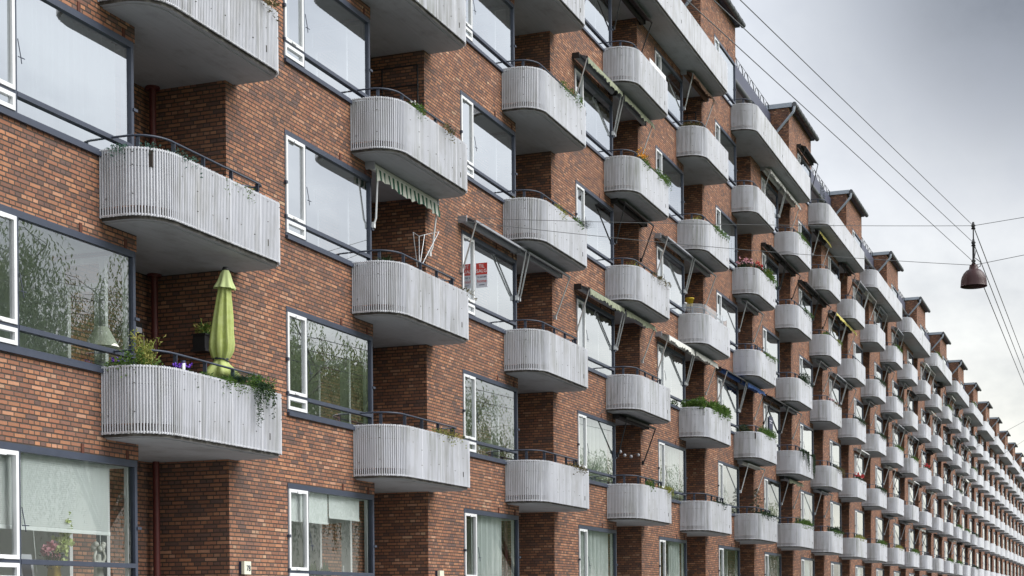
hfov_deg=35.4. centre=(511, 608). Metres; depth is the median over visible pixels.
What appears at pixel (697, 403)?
balcony plant
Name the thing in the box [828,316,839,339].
window
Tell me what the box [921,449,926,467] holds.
window
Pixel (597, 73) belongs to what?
awning
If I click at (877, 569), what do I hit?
window
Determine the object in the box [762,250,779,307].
window
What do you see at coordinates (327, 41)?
window
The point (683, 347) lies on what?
awning
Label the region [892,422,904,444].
awning
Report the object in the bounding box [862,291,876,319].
awning
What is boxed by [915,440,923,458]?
awning
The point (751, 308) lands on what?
awning
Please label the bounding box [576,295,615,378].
window
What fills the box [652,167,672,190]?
balcony plant
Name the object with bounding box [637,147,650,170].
balcony plant
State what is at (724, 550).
window
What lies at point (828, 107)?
overhead wire
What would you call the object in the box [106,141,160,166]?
balcony plant
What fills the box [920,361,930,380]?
awning
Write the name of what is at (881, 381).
balcony plant
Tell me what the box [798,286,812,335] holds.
window
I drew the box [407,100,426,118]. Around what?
balcony plant
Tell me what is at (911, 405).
window
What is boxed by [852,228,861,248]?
window
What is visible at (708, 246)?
overhead wire
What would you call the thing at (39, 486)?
window
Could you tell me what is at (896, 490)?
window
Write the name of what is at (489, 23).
window
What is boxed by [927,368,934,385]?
awning
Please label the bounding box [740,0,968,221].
overhead wire
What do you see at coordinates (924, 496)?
window
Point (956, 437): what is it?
awning
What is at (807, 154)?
awning
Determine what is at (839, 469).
balcony plant
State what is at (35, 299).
window
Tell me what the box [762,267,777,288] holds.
balcony plant
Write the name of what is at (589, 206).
window
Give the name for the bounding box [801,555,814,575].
window
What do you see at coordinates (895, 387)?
window
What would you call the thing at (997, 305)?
overhead wire
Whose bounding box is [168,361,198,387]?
balcony plant
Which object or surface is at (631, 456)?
string lights
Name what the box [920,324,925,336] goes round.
window
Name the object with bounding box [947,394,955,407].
awning
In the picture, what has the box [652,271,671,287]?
balcony plant
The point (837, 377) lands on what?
awning
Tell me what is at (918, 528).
awning
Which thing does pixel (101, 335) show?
table lamp
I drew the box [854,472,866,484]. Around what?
balcony plant
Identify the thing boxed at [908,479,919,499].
awning
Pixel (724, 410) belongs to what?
balcony plant
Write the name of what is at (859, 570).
window
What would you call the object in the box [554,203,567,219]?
balcony plant
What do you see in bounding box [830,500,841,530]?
window
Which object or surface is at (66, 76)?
window
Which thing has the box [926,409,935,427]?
awning
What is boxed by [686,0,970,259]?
overhead wire
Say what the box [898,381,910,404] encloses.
awning
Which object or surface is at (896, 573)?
window
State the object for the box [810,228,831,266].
awning
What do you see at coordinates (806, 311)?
balcony plant
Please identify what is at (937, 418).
awning
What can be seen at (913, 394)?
awning
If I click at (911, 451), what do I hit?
window
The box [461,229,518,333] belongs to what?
window
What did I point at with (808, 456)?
balcony plant
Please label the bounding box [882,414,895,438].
awning
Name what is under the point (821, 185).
potted conifer
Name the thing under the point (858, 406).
window
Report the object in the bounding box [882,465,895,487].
awning
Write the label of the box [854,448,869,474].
awning
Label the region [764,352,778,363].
balcony plant
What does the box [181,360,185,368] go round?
solar lamp
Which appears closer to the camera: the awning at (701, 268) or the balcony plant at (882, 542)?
the awning at (701, 268)
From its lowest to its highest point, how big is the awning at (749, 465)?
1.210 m
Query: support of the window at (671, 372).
in the apartment building
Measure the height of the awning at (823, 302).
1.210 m
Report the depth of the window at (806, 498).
73.72 m
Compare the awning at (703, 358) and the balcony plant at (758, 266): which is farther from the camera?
the balcony plant at (758, 266)
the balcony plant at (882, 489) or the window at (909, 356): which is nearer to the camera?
the balcony plant at (882, 489)
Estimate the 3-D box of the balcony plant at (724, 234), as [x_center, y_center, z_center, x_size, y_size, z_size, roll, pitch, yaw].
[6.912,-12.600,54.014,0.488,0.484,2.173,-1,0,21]
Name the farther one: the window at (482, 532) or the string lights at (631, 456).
the string lights at (631, 456)
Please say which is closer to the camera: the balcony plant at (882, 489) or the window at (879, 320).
the balcony plant at (882, 489)
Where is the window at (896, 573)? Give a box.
[894,571,900,575]
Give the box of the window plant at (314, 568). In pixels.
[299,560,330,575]
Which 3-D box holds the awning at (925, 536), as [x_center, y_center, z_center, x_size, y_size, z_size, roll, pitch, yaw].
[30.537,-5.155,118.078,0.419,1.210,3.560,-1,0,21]
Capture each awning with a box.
[365,161,440,256]
[458,215,526,300]
[513,249,570,319]
[572,52,622,135]
[574,283,624,349]
[610,90,654,155]
[611,198,653,261]
[612,0,652,51]
[612,309,656,362]
[613,414,655,464]
[655,233,693,292]
[655,331,694,384]
[680,70,715,125]
[682,255,715,307]
[686,351,718,394]
[716,367,746,411]
[736,298,763,341]
[737,460,764,495]
[740,380,765,419]
[760,167,785,216]
[761,242,786,288]
[762,394,787,432]
[777,188,800,230]
[778,259,800,299]
[779,476,802,507]
[781,405,801,438]
[796,144,817,189]
[798,280,819,319]
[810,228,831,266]
[811,294,830,328]
[812,358,831,391]
[813,489,832,516]
[828,310,846,341]
[828,371,846,403]
[838,262,855,294]
[841,321,856,352]
[841,381,856,409]
[852,279,868,306]
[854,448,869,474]
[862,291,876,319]
[862,399,877,425]
[873,304,887,330]
[881,364,894,389]
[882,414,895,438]
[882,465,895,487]
[883,515,895,536]
[891,326,903,345]
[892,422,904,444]
[892,470,904,492]
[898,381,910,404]
[900,428,910,449]
[900,521,911,540]
[907,390,918,411]
[907,435,918,455]
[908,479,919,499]
[914,526,925,544]
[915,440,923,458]
[916,483,924,502]
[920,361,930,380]
[922,529,931,546]
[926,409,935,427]
[926,450,935,468]
[926,490,936,508]
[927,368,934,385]
[932,415,941,434]
[937,382,945,397]
[943,426,951,442]
[943,463,951,480]
[944,500,952,516]
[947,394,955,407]
[952,435,960,450]
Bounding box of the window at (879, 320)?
[874,310,881,328]
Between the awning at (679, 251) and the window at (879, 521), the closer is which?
the awning at (679, 251)
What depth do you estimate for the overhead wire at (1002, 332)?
46.05 m
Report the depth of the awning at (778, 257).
65.92 m
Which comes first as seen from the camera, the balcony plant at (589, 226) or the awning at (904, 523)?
the balcony plant at (589, 226)
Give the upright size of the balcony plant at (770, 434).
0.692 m
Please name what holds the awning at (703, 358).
attached to the apartment building
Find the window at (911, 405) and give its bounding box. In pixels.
[907,394,913,410]
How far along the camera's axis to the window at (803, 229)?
74.04 m
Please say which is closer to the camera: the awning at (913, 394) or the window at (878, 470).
the window at (878, 470)
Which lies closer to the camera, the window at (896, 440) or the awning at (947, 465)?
the window at (896, 440)
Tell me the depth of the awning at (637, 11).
47.26 m
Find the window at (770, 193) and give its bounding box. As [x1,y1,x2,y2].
[761,175,778,234]
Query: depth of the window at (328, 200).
29.07 m
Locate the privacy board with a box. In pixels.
[649,58,665,79]
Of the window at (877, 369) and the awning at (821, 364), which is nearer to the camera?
the awning at (821, 364)
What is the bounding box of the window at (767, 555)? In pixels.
[764,552,780,575]
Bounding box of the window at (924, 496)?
[922,491,926,510]
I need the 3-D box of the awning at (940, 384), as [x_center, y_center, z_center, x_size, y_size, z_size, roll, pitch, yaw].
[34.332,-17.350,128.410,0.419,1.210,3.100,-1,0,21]
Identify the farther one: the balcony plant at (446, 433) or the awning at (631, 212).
the awning at (631, 212)
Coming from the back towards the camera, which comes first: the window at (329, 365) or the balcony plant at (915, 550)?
the balcony plant at (915, 550)
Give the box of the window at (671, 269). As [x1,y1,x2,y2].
[656,243,685,316]
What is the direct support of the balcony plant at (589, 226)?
attached to the apartment building
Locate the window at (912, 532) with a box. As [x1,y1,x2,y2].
[909,527,914,551]
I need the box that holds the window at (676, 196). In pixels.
[655,145,684,222]
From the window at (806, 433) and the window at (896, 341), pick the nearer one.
the window at (806, 433)
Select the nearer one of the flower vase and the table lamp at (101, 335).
the flower vase
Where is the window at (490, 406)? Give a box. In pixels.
[462,369,519,464]
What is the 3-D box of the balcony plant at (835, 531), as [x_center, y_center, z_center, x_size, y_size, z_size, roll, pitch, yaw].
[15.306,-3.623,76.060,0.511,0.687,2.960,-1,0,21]
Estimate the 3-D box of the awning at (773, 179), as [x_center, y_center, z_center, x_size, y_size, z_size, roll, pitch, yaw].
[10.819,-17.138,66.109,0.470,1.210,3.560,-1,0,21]
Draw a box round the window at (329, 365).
[285,306,375,429]
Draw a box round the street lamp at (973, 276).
[960,222,986,288]
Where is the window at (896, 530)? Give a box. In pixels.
[893,522,899,547]
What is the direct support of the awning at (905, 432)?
attached to the apartment building
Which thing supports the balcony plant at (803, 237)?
attached to the apartment building
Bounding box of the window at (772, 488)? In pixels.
[764,476,781,525]
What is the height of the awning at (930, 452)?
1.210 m
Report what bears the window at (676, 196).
in the apartment building
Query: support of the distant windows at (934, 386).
in the apartment building
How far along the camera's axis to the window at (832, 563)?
81.87 m
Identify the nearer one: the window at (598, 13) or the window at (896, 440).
the window at (598, 13)
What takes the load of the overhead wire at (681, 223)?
attached to the apartment building
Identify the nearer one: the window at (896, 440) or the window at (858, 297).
the window at (858, 297)
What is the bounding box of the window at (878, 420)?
[875,414,882,433]
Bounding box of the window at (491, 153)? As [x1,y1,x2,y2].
[460,90,517,202]
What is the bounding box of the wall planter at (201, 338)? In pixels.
[190,318,210,353]
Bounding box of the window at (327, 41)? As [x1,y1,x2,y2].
[282,0,372,104]
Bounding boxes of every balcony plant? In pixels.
[105,357,144,384]
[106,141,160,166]
[115,328,165,383]
[167,148,202,177]
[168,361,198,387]
[200,371,238,393]
[219,369,259,398]
[224,178,255,202]
[244,373,277,426]
[261,0,280,21]
[374,255,395,274]
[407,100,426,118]
[431,428,466,448]
[439,122,456,142]
[458,287,477,300]
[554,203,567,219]
[560,80,583,107]
[565,462,588,475]
[568,212,583,229]
[576,215,591,229]
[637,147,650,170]
[641,478,657,491]
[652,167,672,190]
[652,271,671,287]
[658,485,673,497]
[680,121,701,125]
[680,396,706,409]
[706,400,732,420]
[709,498,726,510]
[711,224,730,242]
[735,423,755,438]
[736,257,755,274]
[753,510,779,521]
[755,261,765,274]
[757,425,777,442]
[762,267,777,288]
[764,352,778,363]
[794,518,814,529]
[797,231,811,250]
[799,373,814,387]
[799,449,804,462]
[801,307,813,319]
[801,451,809,470]
[809,454,815,477]
[827,526,843,538]
[833,464,844,477]
[854,416,866,426]
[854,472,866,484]
[854,534,865,539]
[874,377,886,387]
[876,431,887,441]
[876,486,887,494]
[876,539,887,546]
[910,548,919,554]
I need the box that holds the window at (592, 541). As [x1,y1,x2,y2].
[578,524,617,575]
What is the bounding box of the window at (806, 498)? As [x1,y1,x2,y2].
[800,490,814,525]
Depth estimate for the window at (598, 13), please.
44.65 m
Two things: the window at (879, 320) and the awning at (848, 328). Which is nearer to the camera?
the awning at (848, 328)
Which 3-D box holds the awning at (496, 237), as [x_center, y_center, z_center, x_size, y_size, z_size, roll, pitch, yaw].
[-0.342,-7.917,36.427,0.419,1.210,3.560,-1,0,21]
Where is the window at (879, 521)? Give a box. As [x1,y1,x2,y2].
[875,516,883,540]
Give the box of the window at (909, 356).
[907,350,912,364]
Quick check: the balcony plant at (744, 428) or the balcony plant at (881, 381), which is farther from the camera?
the balcony plant at (881, 381)
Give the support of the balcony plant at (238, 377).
attached to the apartment building
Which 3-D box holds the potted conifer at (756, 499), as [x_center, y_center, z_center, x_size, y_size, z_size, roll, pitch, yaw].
[9.437,-3.705,61.712,0.954,1.990,1.022,-1,0,21]
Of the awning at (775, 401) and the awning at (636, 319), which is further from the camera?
the awning at (775, 401)
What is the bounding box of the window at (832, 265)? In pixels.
[828,255,838,279]
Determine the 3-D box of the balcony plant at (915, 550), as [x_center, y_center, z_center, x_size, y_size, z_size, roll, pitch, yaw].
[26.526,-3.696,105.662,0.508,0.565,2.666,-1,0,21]
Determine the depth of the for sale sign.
35.64 m
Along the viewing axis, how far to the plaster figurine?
22.82 m
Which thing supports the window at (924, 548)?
in the apartment building
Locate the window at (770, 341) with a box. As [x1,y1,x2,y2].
[762,325,779,379]
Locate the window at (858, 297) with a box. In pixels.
[853,285,861,305]
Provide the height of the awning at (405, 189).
1.210 m
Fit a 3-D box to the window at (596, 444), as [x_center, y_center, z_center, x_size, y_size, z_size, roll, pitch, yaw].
[2.326,-4.379,44.047,0.167,2.015,3.510,-1,0,21]
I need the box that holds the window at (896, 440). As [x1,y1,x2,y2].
[892,427,898,446]
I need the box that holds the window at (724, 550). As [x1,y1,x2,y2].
[718,544,740,575]
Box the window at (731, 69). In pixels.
[714,34,736,106]
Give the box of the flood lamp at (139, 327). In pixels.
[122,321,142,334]
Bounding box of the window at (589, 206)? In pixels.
[575,180,614,269]
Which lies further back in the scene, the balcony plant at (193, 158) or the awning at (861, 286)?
the awning at (861, 286)
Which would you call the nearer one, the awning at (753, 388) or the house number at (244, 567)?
the house number at (244, 567)
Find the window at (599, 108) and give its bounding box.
[574,65,613,160]
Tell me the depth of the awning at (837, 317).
80.65 m
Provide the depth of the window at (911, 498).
110.69 m
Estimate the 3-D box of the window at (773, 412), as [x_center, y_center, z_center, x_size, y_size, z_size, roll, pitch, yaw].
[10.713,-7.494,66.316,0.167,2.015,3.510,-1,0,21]
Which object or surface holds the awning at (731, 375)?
attached to the apartment building
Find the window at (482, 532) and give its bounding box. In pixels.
[464,508,520,575]
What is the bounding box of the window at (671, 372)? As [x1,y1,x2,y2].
[657,341,686,409]
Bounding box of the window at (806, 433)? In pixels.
[800,422,813,454]
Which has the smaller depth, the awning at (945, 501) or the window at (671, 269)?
the window at (671, 269)
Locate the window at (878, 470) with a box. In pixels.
[875,465,882,486]
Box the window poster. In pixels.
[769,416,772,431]
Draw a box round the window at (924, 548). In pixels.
[922,533,927,554]
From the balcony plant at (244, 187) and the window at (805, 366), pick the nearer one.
the balcony plant at (244, 187)
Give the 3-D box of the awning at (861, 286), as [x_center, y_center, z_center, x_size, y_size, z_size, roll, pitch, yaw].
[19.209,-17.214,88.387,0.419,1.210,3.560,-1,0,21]
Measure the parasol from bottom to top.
2.695 m
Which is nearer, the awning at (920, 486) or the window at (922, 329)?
the awning at (920, 486)
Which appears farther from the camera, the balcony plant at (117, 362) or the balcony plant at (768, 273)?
the balcony plant at (768, 273)
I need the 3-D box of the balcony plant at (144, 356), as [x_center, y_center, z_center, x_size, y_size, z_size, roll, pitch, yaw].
[-5.225,-3.496,22.740,0.569,0.916,1.155,-1,0,21]
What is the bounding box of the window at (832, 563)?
[831,560,841,575]
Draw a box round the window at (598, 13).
[582,0,612,51]
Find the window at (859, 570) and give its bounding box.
[855,565,864,575]
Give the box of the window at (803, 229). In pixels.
[798,219,812,268]
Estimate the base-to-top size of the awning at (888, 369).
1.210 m
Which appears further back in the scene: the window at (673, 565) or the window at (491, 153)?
the window at (673, 565)
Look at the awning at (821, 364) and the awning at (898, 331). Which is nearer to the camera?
the awning at (821, 364)
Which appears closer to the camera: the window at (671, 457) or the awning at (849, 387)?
the window at (671, 457)
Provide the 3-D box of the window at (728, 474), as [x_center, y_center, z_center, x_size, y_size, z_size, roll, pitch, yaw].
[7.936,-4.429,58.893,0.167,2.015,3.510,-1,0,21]
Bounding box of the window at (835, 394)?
[829,377,840,404]
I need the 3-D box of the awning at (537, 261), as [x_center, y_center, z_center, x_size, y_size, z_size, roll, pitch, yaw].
[0.757,-7.927,39.337,0.419,1.210,3.100,-1,0,21]
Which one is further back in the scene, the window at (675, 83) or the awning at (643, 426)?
the window at (675, 83)
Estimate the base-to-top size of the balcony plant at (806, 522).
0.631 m
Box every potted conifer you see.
[749,487,764,535]
[819,184,825,202]
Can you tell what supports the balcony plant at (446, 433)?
attached to the apartment building
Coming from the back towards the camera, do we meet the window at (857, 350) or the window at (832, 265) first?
the window at (857, 350)
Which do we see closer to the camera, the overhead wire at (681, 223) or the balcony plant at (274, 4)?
the balcony plant at (274, 4)
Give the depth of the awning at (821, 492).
75.75 m
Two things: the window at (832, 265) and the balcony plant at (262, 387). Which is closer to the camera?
the balcony plant at (262, 387)
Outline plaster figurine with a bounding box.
[90,541,105,575]
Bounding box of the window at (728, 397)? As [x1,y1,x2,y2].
[717,375,739,433]
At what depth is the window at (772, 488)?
66.63 m
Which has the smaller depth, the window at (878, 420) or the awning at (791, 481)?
the awning at (791, 481)
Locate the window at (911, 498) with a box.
[908,483,914,504]
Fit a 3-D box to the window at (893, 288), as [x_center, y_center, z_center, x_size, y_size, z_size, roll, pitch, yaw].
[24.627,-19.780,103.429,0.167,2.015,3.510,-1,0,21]
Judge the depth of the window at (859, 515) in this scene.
88.75 m
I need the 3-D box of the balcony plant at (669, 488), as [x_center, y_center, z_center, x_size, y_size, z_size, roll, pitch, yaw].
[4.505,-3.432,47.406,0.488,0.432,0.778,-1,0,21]
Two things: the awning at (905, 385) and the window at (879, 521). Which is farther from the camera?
the awning at (905, 385)
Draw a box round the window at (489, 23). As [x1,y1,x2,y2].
[466,0,515,72]
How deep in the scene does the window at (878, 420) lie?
96.21 m
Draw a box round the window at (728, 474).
[718,460,739,515]
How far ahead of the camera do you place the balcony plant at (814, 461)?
69.79 m
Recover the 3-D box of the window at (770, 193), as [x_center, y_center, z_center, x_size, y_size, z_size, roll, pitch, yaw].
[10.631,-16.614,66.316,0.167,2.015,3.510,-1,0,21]
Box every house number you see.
[239,561,250,573]
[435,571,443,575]
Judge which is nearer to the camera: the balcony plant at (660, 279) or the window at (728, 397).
the balcony plant at (660, 279)
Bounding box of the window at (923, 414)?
[921,408,925,427]
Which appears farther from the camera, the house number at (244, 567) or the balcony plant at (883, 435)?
the balcony plant at (883, 435)
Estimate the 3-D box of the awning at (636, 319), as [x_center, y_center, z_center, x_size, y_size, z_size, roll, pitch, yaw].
[3.586,-7.953,46.750,0.470,1.210,3.100,-1,0,21]
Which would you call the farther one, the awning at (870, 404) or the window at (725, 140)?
the awning at (870, 404)
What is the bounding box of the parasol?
[207,267,239,378]
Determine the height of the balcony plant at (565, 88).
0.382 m
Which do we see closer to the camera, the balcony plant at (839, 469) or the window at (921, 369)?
the balcony plant at (839, 469)
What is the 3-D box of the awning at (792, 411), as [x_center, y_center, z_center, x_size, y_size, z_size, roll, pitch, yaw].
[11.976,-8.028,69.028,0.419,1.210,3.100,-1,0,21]
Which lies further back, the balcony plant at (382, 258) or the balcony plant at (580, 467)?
the balcony plant at (580, 467)
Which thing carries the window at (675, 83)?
in the apartment building
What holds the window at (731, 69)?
in the apartment building
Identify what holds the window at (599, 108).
in the apartment building
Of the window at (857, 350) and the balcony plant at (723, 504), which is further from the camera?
the window at (857, 350)
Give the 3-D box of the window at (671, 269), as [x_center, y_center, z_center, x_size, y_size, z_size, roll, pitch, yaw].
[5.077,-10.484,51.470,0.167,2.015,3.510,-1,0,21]
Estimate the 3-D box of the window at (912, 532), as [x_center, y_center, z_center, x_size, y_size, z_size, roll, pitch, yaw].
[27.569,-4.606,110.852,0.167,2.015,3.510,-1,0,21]
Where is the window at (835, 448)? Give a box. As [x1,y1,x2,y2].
[829,439,840,467]
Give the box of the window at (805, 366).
[799,354,813,399]
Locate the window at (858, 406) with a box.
[854,397,862,418]
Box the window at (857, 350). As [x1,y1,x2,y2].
[853,341,862,364]
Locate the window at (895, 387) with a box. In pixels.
[892,380,898,395]
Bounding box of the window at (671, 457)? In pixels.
[658,439,686,503]
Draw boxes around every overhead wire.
[447,219,965,264]
[451,217,970,225]
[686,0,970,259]
[713,0,972,241]
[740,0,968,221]
[974,229,1023,357]
[975,247,1023,371]
[984,288,1023,384]
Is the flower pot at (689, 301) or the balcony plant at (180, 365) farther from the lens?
the flower pot at (689, 301)
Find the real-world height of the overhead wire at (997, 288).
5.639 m
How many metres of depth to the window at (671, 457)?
51.67 m
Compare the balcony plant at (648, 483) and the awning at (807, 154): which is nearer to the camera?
the balcony plant at (648, 483)
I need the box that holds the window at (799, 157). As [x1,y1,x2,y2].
[797,151,811,205]
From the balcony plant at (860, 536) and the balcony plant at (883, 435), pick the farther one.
the balcony plant at (883, 435)
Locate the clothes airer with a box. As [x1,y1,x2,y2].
[413,232,438,266]
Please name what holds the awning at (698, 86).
attached to the apartment building
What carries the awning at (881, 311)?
attached to the apartment building
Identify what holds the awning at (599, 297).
attached to the apartment building
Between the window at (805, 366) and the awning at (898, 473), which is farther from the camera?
the awning at (898, 473)
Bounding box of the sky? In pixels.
[731,0,1023,461]
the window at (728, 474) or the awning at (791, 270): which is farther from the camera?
the awning at (791, 270)
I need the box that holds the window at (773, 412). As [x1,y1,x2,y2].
[763,401,780,450]
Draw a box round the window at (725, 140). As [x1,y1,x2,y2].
[715,120,736,188]
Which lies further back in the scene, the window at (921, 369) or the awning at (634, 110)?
the window at (921, 369)
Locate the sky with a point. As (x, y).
(941, 81)
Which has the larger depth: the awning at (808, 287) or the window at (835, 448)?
the window at (835, 448)
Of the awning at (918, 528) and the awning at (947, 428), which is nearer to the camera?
the awning at (918, 528)
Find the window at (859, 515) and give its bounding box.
[855,508,864,536]
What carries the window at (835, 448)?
in the apartment building
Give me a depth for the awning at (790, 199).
69.11 m
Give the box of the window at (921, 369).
[920,365,925,379]
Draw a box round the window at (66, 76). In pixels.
[0,0,137,156]
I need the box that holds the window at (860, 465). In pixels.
[854,453,863,479]
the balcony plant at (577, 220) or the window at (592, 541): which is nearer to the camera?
the balcony plant at (577, 220)
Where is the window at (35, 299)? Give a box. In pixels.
[0,204,139,373]
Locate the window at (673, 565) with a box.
[659,535,687,575]
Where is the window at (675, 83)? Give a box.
[654,47,683,129]
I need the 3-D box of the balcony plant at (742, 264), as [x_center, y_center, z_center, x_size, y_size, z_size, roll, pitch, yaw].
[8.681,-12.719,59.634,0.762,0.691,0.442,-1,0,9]
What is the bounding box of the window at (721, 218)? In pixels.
[715,204,737,270]
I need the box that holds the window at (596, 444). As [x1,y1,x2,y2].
[577,410,616,487]
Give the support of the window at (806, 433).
in the apartment building
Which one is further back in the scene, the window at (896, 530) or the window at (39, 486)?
the window at (896, 530)
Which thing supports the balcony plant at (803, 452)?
attached to the apartment building
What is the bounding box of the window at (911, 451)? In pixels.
[908,439,913,457]
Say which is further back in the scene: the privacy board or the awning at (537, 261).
the privacy board
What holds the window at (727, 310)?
in the apartment building
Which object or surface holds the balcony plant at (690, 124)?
attached to the apartment building
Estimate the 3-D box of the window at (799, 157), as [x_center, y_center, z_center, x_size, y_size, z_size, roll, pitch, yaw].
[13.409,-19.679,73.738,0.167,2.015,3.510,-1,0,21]
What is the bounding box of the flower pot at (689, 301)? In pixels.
[685,297,693,306]
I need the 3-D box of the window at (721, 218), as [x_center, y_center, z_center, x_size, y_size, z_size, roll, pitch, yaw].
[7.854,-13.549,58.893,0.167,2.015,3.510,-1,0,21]
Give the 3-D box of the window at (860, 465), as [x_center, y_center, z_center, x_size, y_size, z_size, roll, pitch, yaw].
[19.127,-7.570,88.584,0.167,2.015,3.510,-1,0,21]
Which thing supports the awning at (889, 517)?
attached to the apartment building
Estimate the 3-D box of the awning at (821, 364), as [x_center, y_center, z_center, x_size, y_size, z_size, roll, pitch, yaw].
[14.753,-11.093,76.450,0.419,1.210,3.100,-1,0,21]
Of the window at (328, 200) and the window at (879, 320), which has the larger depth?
the window at (879, 320)
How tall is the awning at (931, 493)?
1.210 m
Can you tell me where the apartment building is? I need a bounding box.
[0,0,1023,575]
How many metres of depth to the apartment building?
33.53 m
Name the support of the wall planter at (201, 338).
attached to the apartment building
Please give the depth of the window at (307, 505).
30.00 m
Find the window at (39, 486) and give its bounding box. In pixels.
[0,441,141,575]
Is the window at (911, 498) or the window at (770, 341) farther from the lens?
the window at (911, 498)
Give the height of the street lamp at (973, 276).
1.411 m
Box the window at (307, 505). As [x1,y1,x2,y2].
[287,483,376,575]
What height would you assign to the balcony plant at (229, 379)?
0.370 m
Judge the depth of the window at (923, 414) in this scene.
118.47 m
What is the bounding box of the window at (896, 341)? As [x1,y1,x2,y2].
[891,331,898,345]
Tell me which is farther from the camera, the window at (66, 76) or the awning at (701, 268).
the awning at (701, 268)
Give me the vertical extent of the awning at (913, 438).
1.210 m
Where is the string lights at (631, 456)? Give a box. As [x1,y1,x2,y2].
[620,450,639,457]
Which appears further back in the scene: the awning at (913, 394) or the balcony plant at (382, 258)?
the awning at (913, 394)
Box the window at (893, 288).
[891,283,897,297]
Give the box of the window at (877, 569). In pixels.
[876,567,883,575]
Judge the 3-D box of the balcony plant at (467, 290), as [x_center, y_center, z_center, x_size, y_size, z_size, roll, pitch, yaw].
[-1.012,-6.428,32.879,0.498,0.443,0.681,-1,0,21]
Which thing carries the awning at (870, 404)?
attached to the apartment building
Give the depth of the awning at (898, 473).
102.25 m
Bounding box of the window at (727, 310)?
[716,289,738,352]
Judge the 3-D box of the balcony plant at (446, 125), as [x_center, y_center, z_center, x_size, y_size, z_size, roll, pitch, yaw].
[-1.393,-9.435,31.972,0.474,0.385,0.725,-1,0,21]
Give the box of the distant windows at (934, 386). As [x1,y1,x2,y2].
[932,356,1022,575]
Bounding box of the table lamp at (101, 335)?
[87,326,119,365]
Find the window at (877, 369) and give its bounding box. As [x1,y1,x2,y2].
[874,361,881,379]
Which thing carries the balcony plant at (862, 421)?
attached to the apartment building
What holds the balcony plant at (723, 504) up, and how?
attached to the apartment building
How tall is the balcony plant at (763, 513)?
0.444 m
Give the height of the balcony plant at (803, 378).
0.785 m
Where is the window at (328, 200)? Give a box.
[284,129,373,266]
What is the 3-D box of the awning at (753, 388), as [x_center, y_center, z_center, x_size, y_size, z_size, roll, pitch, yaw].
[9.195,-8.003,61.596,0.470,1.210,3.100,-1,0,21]
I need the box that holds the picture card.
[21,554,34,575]
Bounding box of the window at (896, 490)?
[893,475,899,497]
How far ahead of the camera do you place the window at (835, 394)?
81.28 m
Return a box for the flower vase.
[38,511,74,575]
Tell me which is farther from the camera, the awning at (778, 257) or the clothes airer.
the awning at (778, 257)
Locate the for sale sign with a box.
[476,262,487,287]

